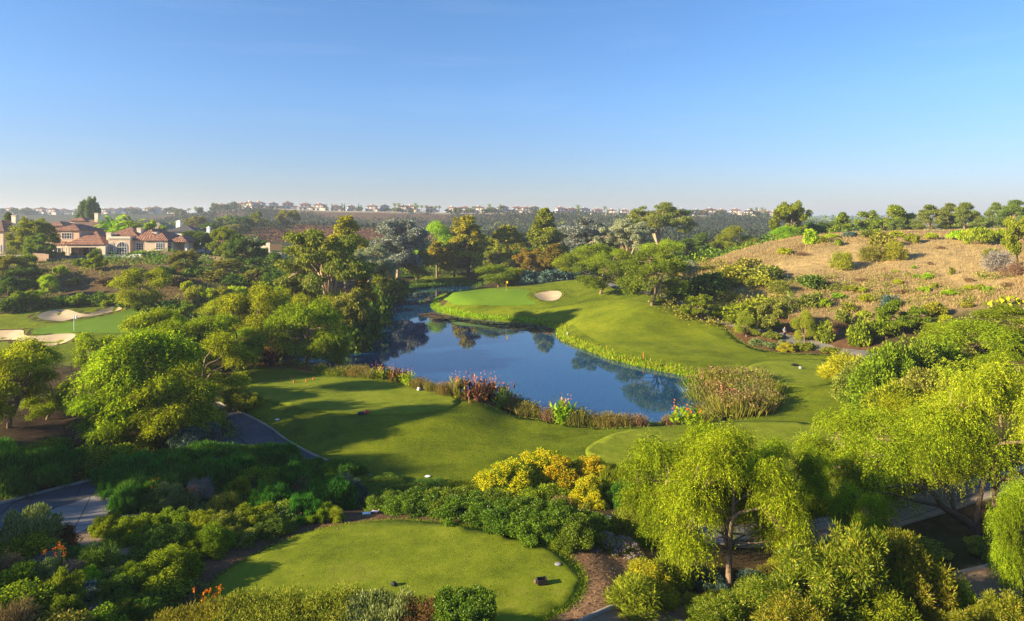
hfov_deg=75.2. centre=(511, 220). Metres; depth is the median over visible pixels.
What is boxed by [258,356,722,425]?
shore grass
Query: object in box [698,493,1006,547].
kerb
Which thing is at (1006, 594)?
kerb
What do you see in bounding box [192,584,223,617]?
flowering plant
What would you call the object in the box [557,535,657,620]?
leaf litter
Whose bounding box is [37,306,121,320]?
bunker
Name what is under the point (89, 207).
tall tree
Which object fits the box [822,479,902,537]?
bush
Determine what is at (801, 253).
slope bush
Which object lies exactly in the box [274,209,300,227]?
valley tree
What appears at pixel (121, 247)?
window
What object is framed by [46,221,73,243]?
house
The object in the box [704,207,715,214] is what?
ridge house
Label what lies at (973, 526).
leaning tree
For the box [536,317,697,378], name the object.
shore weeds
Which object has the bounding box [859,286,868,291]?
slope bush
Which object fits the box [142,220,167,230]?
broadleaf tree
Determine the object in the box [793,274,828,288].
hillside bush
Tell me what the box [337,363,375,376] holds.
reed clump
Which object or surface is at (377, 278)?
leafy tree
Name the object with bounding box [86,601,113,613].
shrub
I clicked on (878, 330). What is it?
hillside bush
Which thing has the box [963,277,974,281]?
slope bush
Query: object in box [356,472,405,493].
hedge shrub
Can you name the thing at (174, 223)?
valley tree
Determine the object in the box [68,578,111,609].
flowering shrub
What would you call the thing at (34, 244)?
broadleaf tree
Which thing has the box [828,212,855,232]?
conifer tree
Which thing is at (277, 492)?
shrub
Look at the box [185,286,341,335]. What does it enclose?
undergrowth
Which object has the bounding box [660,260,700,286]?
olive tree
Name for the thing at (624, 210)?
ridge house
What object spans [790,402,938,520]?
pepper tree
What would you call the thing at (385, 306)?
bank bush
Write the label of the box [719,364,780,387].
reed clump
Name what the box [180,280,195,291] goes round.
slope shrub
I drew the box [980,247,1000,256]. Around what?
hillside bush
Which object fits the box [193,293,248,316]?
pepper tree
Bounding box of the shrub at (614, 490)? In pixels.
[604,477,643,509]
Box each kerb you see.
[0,479,91,503]
[215,401,611,517]
[578,557,1021,620]
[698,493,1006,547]
[980,588,1023,601]
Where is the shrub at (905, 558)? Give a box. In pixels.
[874,525,960,620]
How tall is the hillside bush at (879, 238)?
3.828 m
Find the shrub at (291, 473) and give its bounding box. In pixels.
[256,458,315,491]
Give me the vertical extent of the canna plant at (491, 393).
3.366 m
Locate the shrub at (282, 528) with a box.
[244,509,298,540]
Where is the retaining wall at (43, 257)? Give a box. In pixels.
[31,253,49,261]
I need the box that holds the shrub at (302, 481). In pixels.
[287,474,310,492]
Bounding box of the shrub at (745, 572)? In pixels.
[736,568,763,585]
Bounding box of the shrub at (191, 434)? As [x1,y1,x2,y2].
[167,425,212,457]
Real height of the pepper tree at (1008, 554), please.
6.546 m
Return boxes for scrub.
[143,213,627,229]
[241,222,436,241]
[710,269,1022,325]
[802,211,1019,228]
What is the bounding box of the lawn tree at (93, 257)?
[81,252,108,269]
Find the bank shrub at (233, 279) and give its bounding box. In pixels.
[218,273,251,284]
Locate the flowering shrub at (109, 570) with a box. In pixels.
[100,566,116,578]
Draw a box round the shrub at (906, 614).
[846,580,922,620]
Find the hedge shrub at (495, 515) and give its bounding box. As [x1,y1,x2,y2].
[470,497,537,535]
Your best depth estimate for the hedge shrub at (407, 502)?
36.42 m
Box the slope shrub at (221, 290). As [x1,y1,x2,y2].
[209,286,234,298]
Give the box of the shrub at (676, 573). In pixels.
[651,551,698,591]
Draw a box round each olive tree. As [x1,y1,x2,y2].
[3,227,26,252]
[570,259,627,293]
[614,245,691,305]
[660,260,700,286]
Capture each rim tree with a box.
[9,208,18,213]
[18,209,28,213]
[129,209,137,213]
[174,209,184,214]
[392,207,401,211]
[698,210,707,214]
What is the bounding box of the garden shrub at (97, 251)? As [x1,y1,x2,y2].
[91,248,102,254]
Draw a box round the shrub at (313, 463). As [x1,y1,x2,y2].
[287,456,338,475]
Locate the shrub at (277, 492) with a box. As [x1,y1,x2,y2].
[246,477,295,512]
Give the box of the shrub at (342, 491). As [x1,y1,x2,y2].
[295,474,360,509]
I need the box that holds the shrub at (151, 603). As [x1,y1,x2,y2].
[119,591,165,620]
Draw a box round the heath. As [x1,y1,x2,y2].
[242,224,437,242]
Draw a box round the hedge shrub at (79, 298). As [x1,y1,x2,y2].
[63,292,90,305]
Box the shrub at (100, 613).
[77,601,131,620]
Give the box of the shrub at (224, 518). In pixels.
[206,510,247,532]
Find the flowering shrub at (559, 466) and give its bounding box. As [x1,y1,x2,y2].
[540,453,586,491]
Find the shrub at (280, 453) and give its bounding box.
[256,440,304,470]
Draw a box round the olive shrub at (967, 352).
[950,348,1008,372]
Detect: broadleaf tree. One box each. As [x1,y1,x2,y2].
[8,216,61,253]
[22,233,56,255]
[108,225,129,232]
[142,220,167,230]
[181,230,213,249]
[205,226,234,256]
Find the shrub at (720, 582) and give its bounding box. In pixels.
[686,564,727,592]
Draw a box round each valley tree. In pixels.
[168,219,184,225]
[182,216,207,227]
[199,222,220,229]
[213,215,233,226]
[222,224,247,233]
[229,215,255,233]
[250,211,266,227]
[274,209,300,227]
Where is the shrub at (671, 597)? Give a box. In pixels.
[650,579,682,616]
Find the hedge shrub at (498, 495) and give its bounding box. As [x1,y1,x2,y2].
[460,487,516,524]
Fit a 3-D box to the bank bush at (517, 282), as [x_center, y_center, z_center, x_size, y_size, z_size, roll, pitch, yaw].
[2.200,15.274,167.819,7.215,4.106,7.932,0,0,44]
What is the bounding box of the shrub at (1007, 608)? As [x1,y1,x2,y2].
[966,589,1023,620]
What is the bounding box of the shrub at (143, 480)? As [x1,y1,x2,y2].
[102,469,185,512]
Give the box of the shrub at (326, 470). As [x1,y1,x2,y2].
[312,457,369,481]
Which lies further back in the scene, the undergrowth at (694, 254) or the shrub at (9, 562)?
the undergrowth at (694, 254)
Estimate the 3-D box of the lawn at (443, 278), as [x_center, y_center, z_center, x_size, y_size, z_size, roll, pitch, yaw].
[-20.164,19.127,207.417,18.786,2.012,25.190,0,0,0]
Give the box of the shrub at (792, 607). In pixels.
[744,587,835,620]
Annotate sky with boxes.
[0,0,1023,215]
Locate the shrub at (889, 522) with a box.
[863,512,898,530]
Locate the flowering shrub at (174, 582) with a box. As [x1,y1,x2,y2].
[134,566,197,606]
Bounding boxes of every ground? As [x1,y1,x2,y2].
[0,209,1023,620]
[204,520,583,620]
[245,376,458,413]
[585,421,862,489]
[748,359,834,386]
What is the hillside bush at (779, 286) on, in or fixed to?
on the ground at (948, 531)
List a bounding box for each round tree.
[756,298,792,330]
[874,298,932,334]
[1000,216,1023,262]
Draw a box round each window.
[61,233,71,238]
[110,242,113,251]
[116,242,126,253]
[136,243,143,249]
[156,243,162,249]
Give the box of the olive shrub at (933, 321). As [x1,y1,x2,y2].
[917,316,943,323]
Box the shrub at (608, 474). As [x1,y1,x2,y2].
[596,464,634,485]
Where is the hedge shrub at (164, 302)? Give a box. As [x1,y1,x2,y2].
[148,299,180,310]
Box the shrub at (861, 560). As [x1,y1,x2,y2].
[801,518,915,620]
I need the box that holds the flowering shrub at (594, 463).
[570,453,618,481]
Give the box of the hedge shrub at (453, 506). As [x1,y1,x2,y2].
[430,489,495,526]
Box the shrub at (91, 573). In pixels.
[68,563,104,584]
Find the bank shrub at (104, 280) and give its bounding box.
[93,277,118,283]
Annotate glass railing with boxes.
[52,254,140,259]
[143,252,223,260]
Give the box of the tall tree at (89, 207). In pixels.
[74,195,101,218]
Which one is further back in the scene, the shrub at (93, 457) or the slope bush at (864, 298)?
the slope bush at (864, 298)
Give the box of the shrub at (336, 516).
[325,506,345,523]
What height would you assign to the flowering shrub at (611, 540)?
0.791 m
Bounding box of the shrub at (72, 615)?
[37,607,95,620]
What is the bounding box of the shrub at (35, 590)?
[0,576,67,620]
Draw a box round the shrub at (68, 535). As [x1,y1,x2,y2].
[56,522,83,547]
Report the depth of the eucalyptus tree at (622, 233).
192.71 m
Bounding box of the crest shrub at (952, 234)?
[944,229,966,239]
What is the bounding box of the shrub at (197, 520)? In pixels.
[181,509,217,530]
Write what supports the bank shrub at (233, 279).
on the ground at (948, 531)
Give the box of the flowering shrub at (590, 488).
[568,472,612,509]
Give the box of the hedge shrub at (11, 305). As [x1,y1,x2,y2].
[0,296,26,313]
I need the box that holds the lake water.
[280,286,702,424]
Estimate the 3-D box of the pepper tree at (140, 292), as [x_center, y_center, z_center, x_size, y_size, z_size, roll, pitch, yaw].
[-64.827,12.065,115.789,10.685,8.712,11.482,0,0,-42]
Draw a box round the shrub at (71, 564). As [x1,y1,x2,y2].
[61,557,87,572]
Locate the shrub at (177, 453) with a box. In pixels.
[131,446,203,476]
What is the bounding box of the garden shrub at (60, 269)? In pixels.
[52,265,68,274]
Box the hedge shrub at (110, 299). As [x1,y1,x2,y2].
[98,293,118,306]
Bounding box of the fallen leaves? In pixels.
[226,521,566,603]
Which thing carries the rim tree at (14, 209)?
on the ground at (948, 531)
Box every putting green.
[31,309,151,333]
[441,289,535,304]
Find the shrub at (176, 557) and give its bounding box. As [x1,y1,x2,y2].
[135,542,206,589]
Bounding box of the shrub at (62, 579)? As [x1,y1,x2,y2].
[42,565,87,604]
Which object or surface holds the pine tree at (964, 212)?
on the ground at (948, 531)
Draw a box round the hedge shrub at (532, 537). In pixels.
[502,504,572,547]
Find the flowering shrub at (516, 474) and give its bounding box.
[471,457,546,495]
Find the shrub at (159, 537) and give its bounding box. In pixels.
[128,521,195,562]
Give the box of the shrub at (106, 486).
[94,465,132,500]
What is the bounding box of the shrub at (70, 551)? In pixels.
[57,545,87,563]
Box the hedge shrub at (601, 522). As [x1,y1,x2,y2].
[578,511,619,543]
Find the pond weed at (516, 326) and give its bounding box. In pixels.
[415,312,554,334]
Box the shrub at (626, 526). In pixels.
[608,504,647,539]
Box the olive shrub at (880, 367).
[838,340,922,410]
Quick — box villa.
[51,224,204,255]
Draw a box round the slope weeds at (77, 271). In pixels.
[1,253,269,300]
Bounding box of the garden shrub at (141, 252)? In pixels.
[128,250,147,255]
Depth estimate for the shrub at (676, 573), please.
30.31 m
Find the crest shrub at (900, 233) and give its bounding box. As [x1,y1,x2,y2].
[889,230,906,236]
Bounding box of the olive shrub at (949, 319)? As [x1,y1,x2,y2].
[939,318,983,322]
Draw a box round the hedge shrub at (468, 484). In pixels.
[428,478,483,495]
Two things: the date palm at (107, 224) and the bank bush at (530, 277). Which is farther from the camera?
the date palm at (107, 224)
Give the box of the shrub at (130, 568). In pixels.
[111,560,154,594]
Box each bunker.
[0,330,75,345]
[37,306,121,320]
[535,291,561,300]
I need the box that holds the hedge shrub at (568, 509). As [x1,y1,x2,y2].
[533,496,594,539]
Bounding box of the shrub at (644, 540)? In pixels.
[631,523,663,549]
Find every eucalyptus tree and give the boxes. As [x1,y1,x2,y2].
[271,228,377,295]
[353,243,399,282]
[593,218,657,273]
[626,201,697,246]
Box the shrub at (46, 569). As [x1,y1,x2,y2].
[27,556,67,581]
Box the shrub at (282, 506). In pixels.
[268,499,299,520]
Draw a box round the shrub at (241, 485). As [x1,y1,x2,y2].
[223,476,252,501]
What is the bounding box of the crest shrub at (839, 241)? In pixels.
[834,238,842,244]
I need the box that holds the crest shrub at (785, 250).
[777,247,791,253]
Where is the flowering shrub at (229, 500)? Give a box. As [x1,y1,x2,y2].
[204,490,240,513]
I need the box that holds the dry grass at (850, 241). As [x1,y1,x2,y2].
[650,227,1023,322]
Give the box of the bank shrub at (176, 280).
[168,275,186,284]
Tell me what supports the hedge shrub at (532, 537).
on the ground at (948, 531)
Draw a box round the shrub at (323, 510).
[302,501,335,524]
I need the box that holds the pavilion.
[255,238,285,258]
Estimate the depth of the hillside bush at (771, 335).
100.64 m
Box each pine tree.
[887,219,905,230]
[909,204,954,229]
[927,203,966,229]
[948,202,985,229]
[965,214,984,228]
[981,202,1007,228]
[988,199,1023,225]
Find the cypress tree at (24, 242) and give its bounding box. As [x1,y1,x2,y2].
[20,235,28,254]
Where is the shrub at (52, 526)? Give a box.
[7,501,65,541]
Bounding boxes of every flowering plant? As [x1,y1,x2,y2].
[43,541,65,568]
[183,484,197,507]
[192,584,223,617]
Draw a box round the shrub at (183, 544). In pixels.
[176,530,211,554]
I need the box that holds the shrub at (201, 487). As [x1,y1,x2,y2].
[186,473,215,502]
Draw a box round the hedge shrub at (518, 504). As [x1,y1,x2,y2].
[499,494,552,530]
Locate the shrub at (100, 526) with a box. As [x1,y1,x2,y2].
[87,508,122,537]
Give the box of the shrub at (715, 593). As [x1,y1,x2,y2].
[703,588,724,597]
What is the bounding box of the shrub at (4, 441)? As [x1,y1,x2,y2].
[0,435,25,453]
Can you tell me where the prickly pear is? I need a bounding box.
[983,295,1023,306]
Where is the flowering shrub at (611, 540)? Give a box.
[592,531,620,556]
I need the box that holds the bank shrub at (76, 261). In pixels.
[71,258,86,265]
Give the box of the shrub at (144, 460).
[84,448,175,487]
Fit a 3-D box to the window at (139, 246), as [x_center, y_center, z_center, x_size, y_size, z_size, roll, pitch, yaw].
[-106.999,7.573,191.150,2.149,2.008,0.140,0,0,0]
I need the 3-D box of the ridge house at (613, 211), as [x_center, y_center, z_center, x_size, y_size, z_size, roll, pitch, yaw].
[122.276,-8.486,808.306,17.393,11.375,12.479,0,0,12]
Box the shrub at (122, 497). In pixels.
[107,481,149,514]
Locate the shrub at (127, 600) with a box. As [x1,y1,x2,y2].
[112,592,147,620]
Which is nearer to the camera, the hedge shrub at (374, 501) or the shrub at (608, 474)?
the hedge shrub at (374, 501)
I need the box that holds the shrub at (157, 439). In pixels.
[123,431,168,450]
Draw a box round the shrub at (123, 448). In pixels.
[96,442,141,465]
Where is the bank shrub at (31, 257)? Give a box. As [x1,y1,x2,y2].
[20,253,37,261]
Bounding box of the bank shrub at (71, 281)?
[65,277,83,284]
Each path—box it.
[0,433,247,527]
[77,514,139,563]
[210,402,618,524]
[589,566,1023,620]
[608,283,875,356]
[663,465,1023,543]
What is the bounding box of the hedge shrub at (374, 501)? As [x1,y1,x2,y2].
[360,488,413,512]
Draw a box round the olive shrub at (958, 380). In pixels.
[933,368,1008,416]
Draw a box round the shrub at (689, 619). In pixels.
[662,616,698,620]
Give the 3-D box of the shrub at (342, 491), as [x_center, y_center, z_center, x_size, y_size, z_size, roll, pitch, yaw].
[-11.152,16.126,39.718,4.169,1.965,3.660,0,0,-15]
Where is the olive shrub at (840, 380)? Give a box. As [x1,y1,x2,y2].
[829,355,870,402]
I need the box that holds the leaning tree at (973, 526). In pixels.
[850,397,1023,535]
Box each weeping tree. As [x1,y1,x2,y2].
[733,309,760,336]
[789,309,817,342]
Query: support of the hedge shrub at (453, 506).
on the ground at (948, 531)
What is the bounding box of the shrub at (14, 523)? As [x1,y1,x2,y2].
[0,508,38,556]
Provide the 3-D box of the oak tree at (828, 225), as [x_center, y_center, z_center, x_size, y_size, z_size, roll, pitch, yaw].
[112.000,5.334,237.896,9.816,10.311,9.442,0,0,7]
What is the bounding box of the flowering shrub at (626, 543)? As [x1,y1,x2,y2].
[612,535,644,560]
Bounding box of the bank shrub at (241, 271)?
[238,265,247,273]
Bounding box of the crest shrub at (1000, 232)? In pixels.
[990,228,1005,240]
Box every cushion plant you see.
[747,337,766,345]
[762,342,778,348]
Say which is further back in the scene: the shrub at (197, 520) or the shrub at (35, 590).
the shrub at (197, 520)
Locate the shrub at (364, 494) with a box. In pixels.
[332,472,371,505]
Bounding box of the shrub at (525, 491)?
[517,486,549,499]
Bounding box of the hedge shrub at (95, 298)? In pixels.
[86,291,109,305]
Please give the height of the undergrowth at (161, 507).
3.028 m
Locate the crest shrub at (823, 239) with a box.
[816,236,830,242]
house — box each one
[0,215,30,253]
[2,207,17,213]
[32,207,46,213]
[45,207,58,214]
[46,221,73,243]
[58,208,71,214]
[67,217,93,223]
[75,213,106,228]
[101,208,108,213]
[104,207,115,213]
[115,207,126,213]
[124,206,133,213]
[143,206,153,213]
[148,206,163,213]
[155,222,175,229]
[167,220,205,234]
[200,226,224,252]
[243,201,257,208]
[255,201,266,207]
[267,202,280,208]
[281,201,296,208]
[298,202,312,209]
[313,203,328,210]
[330,204,340,210]
[346,204,356,210]
[365,204,378,210]
[379,204,391,211]
[399,204,408,211]
[407,204,420,211]
[425,206,438,212]
[460,205,471,212]
[473,205,483,212]
[496,205,510,212]
[512,205,521,212]
[521,206,532,212]
[554,206,568,213]
[566,207,576,213]
[580,207,593,214]
[592,208,605,214]
[606,208,618,214]
[620,208,628,214]
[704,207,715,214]
[729,208,744,215]
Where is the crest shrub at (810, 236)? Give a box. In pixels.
[802,228,818,243]
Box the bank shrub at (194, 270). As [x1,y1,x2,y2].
[179,265,215,276]
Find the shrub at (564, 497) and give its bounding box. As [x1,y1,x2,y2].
[551,494,572,503]
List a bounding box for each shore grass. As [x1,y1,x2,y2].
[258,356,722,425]
[429,292,695,378]
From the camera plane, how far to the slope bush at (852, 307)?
108.02 m
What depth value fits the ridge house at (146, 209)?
924.01 m
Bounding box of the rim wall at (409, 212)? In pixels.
[218,208,755,216]
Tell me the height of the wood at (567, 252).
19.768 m
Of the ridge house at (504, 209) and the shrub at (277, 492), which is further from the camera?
the ridge house at (504, 209)
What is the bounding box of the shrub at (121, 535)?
[101,512,170,548]
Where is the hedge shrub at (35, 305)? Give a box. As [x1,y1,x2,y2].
[22,295,44,309]
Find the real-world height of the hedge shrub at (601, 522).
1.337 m
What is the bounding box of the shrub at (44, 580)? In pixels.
[21,577,51,596]
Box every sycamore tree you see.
[316,215,369,288]
[352,275,380,315]
[427,241,458,277]
[440,244,466,276]
[443,215,488,276]
[473,243,515,273]
[483,224,534,267]
[511,247,547,274]
[529,243,571,271]
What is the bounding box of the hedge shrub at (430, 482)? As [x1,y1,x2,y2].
[412,477,451,488]
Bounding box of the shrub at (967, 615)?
[931,605,988,620]
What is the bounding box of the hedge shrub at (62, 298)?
[48,295,69,306]
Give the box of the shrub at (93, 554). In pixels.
[75,536,122,570]
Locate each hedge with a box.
[145,594,245,620]
[209,579,364,620]
[339,584,416,620]
[393,593,441,620]
[429,583,497,620]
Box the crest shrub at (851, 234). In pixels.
[840,231,858,236]
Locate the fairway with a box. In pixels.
[487,300,767,361]
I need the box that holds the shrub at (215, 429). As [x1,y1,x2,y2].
[175,419,224,438]
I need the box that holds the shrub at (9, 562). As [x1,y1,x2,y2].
[0,548,26,571]
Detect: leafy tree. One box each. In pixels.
[276,275,319,306]
[288,288,348,332]
[326,286,373,331]
[358,263,399,296]
[400,248,432,279]
[713,224,759,247]
[767,199,813,239]
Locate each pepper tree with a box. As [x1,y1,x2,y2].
[0,332,66,428]
[7,367,78,421]
[58,321,208,434]
[59,389,149,445]
[107,265,172,310]
[117,303,201,338]
[121,367,226,445]
[150,312,235,374]
[168,329,261,402]
[188,311,272,366]
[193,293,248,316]
[211,277,292,346]
[258,295,355,367]
[322,335,352,366]
[414,219,456,267]
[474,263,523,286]
[551,252,591,272]
[570,240,621,274]
[593,247,635,274]
[611,414,757,555]
[638,236,686,267]
[644,410,821,588]
[746,431,838,529]
[766,225,801,239]
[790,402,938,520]
[876,385,1004,489]
[898,344,1023,522]
[916,321,971,343]
[962,348,1023,388]
[966,302,1023,335]
[982,473,1023,603]
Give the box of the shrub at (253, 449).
[219,442,271,466]
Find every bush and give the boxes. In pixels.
[269,330,297,358]
[289,323,324,338]
[340,316,376,352]
[349,300,385,340]
[371,284,392,325]
[374,276,403,303]
[389,286,408,302]
[400,278,412,293]
[409,278,433,281]
[468,270,486,279]
[505,274,531,286]
[517,269,548,284]
[538,268,572,282]
[568,269,596,279]
[667,277,699,299]
[679,294,722,319]
[692,269,730,295]
[695,266,714,269]
[710,264,752,286]
[710,291,738,301]
[717,302,759,323]
[730,257,762,272]
[740,294,776,316]
[741,264,785,280]
[743,274,774,287]
[761,331,783,338]
[765,279,791,293]
[776,342,796,352]
[793,252,809,255]
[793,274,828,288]
[794,340,815,351]
[797,291,825,307]
[813,319,835,342]
[817,298,830,307]
[819,346,838,353]
[822,479,902,537]
[826,282,842,287]
[828,250,855,269]
[828,319,846,330]
[830,292,846,298]
[833,309,852,323]
[842,285,861,291]
[842,302,857,310]
[846,318,872,346]
[853,278,867,281]
[855,310,872,317]
[856,243,886,261]
[857,293,876,301]
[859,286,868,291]
[864,315,901,339]
[867,230,897,245]
[878,294,901,307]
[882,239,910,260]
[891,279,903,283]
[893,288,912,293]
[918,286,930,291]
[918,317,1023,359]
[920,273,934,279]
[921,301,949,316]
[929,283,938,288]
[935,314,953,321]
[939,289,958,295]
[948,267,955,274]
[960,301,974,307]
[962,285,974,289]
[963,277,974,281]
[974,283,984,289]
[979,249,1016,271]
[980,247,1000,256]
[982,286,993,290]
[997,262,1023,276]
[1000,281,1013,286]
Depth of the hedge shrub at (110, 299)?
120.94 m
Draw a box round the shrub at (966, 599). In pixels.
[909,571,980,616]
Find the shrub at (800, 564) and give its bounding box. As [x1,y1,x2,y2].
[759,536,871,620]
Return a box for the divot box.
[536,576,547,585]
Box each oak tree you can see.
[0,254,35,278]
[0,264,49,287]
[0,276,31,299]
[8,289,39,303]
[164,274,188,281]
[166,249,202,270]
[211,259,243,270]
[218,239,243,258]
[225,233,267,265]
[240,268,265,285]
[242,252,287,272]
[257,268,297,290]
[431,216,466,258]
[485,236,500,263]
[505,246,538,268]
[599,232,622,248]
[672,238,708,260]
[693,232,718,255]
[706,240,738,254]
[739,237,772,243]
[759,234,775,240]
[803,221,826,233]
[818,221,837,233]
[852,204,916,230]
[855,222,867,230]
[905,223,922,230]
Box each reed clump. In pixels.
[279,357,302,367]
[317,364,353,376]
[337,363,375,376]
[356,367,378,378]
[404,376,432,387]
[422,381,435,391]
[429,381,453,395]
[501,392,528,412]
[510,398,542,417]
[527,405,542,418]
[537,406,559,421]
[564,406,597,425]
[582,412,600,426]
[592,410,622,427]
[609,409,638,426]
[629,413,651,426]
[660,414,680,425]
[675,381,712,403]
[677,371,713,388]
[685,365,732,383]
[691,395,729,415]
[693,406,724,421]
[697,387,771,418]
[698,372,749,399]
[701,364,772,383]
[711,377,767,395]
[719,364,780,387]
[735,392,781,415]
[736,384,790,406]
[747,377,788,393]
[759,389,786,406]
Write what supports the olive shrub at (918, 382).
on the ground at (948, 531)
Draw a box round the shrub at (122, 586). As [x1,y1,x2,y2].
[88,573,141,604]
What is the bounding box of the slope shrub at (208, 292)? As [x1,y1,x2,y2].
[196,288,220,298]
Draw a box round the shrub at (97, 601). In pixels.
[87,596,109,608]
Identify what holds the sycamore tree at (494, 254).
on the ground at (948, 531)
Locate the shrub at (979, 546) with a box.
[963,535,998,561]
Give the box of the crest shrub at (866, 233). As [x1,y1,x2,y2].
[859,230,871,236]
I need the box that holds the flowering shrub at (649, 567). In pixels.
[627,555,676,591]
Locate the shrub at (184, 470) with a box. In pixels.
[149,456,215,493]
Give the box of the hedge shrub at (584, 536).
[539,512,606,554]
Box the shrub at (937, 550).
[893,529,954,562]
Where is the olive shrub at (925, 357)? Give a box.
[876,333,960,385]
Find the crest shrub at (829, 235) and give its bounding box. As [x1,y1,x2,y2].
[822,233,841,237]
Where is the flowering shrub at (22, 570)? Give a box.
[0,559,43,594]
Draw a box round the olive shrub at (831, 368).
[816,348,867,379]
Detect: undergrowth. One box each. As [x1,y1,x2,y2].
[0,541,208,620]
[18,425,241,455]
[39,250,276,276]
[93,482,336,513]
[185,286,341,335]
[211,227,865,281]
[217,350,333,367]
[243,229,842,277]
[309,279,485,344]
[577,473,923,523]
[646,257,784,329]
[911,547,1023,603]
[912,299,1023,367]
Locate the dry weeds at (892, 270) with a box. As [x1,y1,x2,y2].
[710,229,1023,306]
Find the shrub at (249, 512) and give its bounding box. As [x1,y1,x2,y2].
[232,500,287,533]
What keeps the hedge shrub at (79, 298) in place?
on the ground at (948, 531)
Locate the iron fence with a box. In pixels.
[53,360,79,374]
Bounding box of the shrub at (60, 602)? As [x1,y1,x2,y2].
[40,593,87,619]
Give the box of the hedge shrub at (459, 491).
[414,486,470,517]
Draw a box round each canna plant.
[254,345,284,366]
[311,361,327,372]
[370,362,389,380]
[387,364,407,382]
[393,369,419,384]
[447,370,467,397]
[459,372,490,403]
[479,371,499,404]
[483,375,515,409]
[548,394,577,424]
[668,399,704,425]
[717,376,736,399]
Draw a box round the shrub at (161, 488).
[145,481,186,506]
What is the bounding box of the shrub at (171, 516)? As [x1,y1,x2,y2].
[131,506,199,535]
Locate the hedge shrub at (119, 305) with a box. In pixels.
[115,299,132,307]
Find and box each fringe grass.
[196,518,590,620]
[224,316,882,491]
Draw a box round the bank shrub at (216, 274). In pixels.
[200,269,229,280]
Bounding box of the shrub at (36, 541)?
[0,529,67,558]
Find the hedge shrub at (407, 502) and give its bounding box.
[380,485,444,519]
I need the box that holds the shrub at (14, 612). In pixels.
[0,594,46,620]
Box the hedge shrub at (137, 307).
[132,299,158,310]
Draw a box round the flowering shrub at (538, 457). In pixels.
[519,447,564,482]
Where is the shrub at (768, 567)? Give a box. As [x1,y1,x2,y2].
[750,563,786,576]
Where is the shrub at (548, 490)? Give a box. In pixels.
[537,482,571,500]
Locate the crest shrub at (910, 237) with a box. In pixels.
[903,233,920,242]
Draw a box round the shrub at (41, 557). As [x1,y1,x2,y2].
[21,544,67,564]
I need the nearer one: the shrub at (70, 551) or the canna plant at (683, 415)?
the shrub at (70, 551)
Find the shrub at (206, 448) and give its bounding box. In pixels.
[167,439,253,468]
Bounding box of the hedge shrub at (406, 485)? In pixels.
[370,479,436,494]
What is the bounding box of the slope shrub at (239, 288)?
[227,285,247,296]
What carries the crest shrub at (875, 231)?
on the ground at (948, 531)
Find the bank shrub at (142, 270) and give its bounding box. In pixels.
[121,267,148,274]
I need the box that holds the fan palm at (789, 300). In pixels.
[780,290,800,307]
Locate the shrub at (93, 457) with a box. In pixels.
[73,444,116,480]
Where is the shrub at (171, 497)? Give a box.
[164,488,188,509]
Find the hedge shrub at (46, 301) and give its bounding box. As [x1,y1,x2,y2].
[40,296,62,307]
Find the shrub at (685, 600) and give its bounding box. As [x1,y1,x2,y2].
[679,591,700,607]
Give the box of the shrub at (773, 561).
[767,553,788,570]
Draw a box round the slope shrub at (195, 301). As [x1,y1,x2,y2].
[191,295,209,307]
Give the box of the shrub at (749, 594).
[715,572,801,620]
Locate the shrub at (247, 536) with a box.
[233,527,258,549]
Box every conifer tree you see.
[2,212,11,219]
[526,207,569,252]
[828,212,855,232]
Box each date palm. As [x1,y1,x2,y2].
[93,214,131,231]
[113,213,147,226]
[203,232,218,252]
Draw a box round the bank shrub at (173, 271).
[152,264,179,274]
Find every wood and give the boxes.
[34,225,1019,263]
[103,204,941,242]
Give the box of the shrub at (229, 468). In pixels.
[190,450,268,494]
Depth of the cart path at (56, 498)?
41.03 m
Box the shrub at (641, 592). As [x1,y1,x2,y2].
[601,570,666,620]
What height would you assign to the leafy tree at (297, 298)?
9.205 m
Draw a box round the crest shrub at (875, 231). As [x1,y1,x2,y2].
[871,229,882,233]
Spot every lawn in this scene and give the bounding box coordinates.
[0,304,198,366]
[234,280,887,501]
[415,275,477,287]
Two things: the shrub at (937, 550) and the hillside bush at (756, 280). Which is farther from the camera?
the hillside bush at (756, 280)
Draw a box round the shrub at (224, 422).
[210,409,233,428]
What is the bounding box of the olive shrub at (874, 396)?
[857,376,928,445]
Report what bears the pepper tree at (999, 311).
on the ground at (948, 531)
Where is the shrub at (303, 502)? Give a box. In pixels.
[286,491,323,525]
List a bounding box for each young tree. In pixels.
[35,274,58,297]
[70,332,115,371]
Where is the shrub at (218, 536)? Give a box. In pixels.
[185,521,236,560]
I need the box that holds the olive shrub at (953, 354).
[900,337,985,374]
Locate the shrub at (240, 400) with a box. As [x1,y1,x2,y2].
[223,390,263,411]
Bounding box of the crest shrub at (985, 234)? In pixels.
[962,226,998,243]
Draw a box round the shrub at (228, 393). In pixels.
[219,388,242,402]
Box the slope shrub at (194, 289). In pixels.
[182,284,203,298]
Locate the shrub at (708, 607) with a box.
[682,590,752,620]
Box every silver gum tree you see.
[369,218,430,281]
[556,225,578,252]
[564,216,609,251]
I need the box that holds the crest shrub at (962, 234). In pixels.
[959,228,977,240]
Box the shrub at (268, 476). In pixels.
[224,465,281,494]
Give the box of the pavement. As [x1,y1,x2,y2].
[0,496,108,533]
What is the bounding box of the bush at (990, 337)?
[918,317,1023,359]
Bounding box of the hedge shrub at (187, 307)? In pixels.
[168,299,198,315]
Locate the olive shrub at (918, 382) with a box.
[877,366,981,417]
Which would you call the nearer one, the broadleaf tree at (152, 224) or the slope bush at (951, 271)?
the slope bush at (951, 271)
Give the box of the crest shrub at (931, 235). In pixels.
[923,233,938,238]
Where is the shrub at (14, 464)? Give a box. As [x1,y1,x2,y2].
[0,442,74,499]

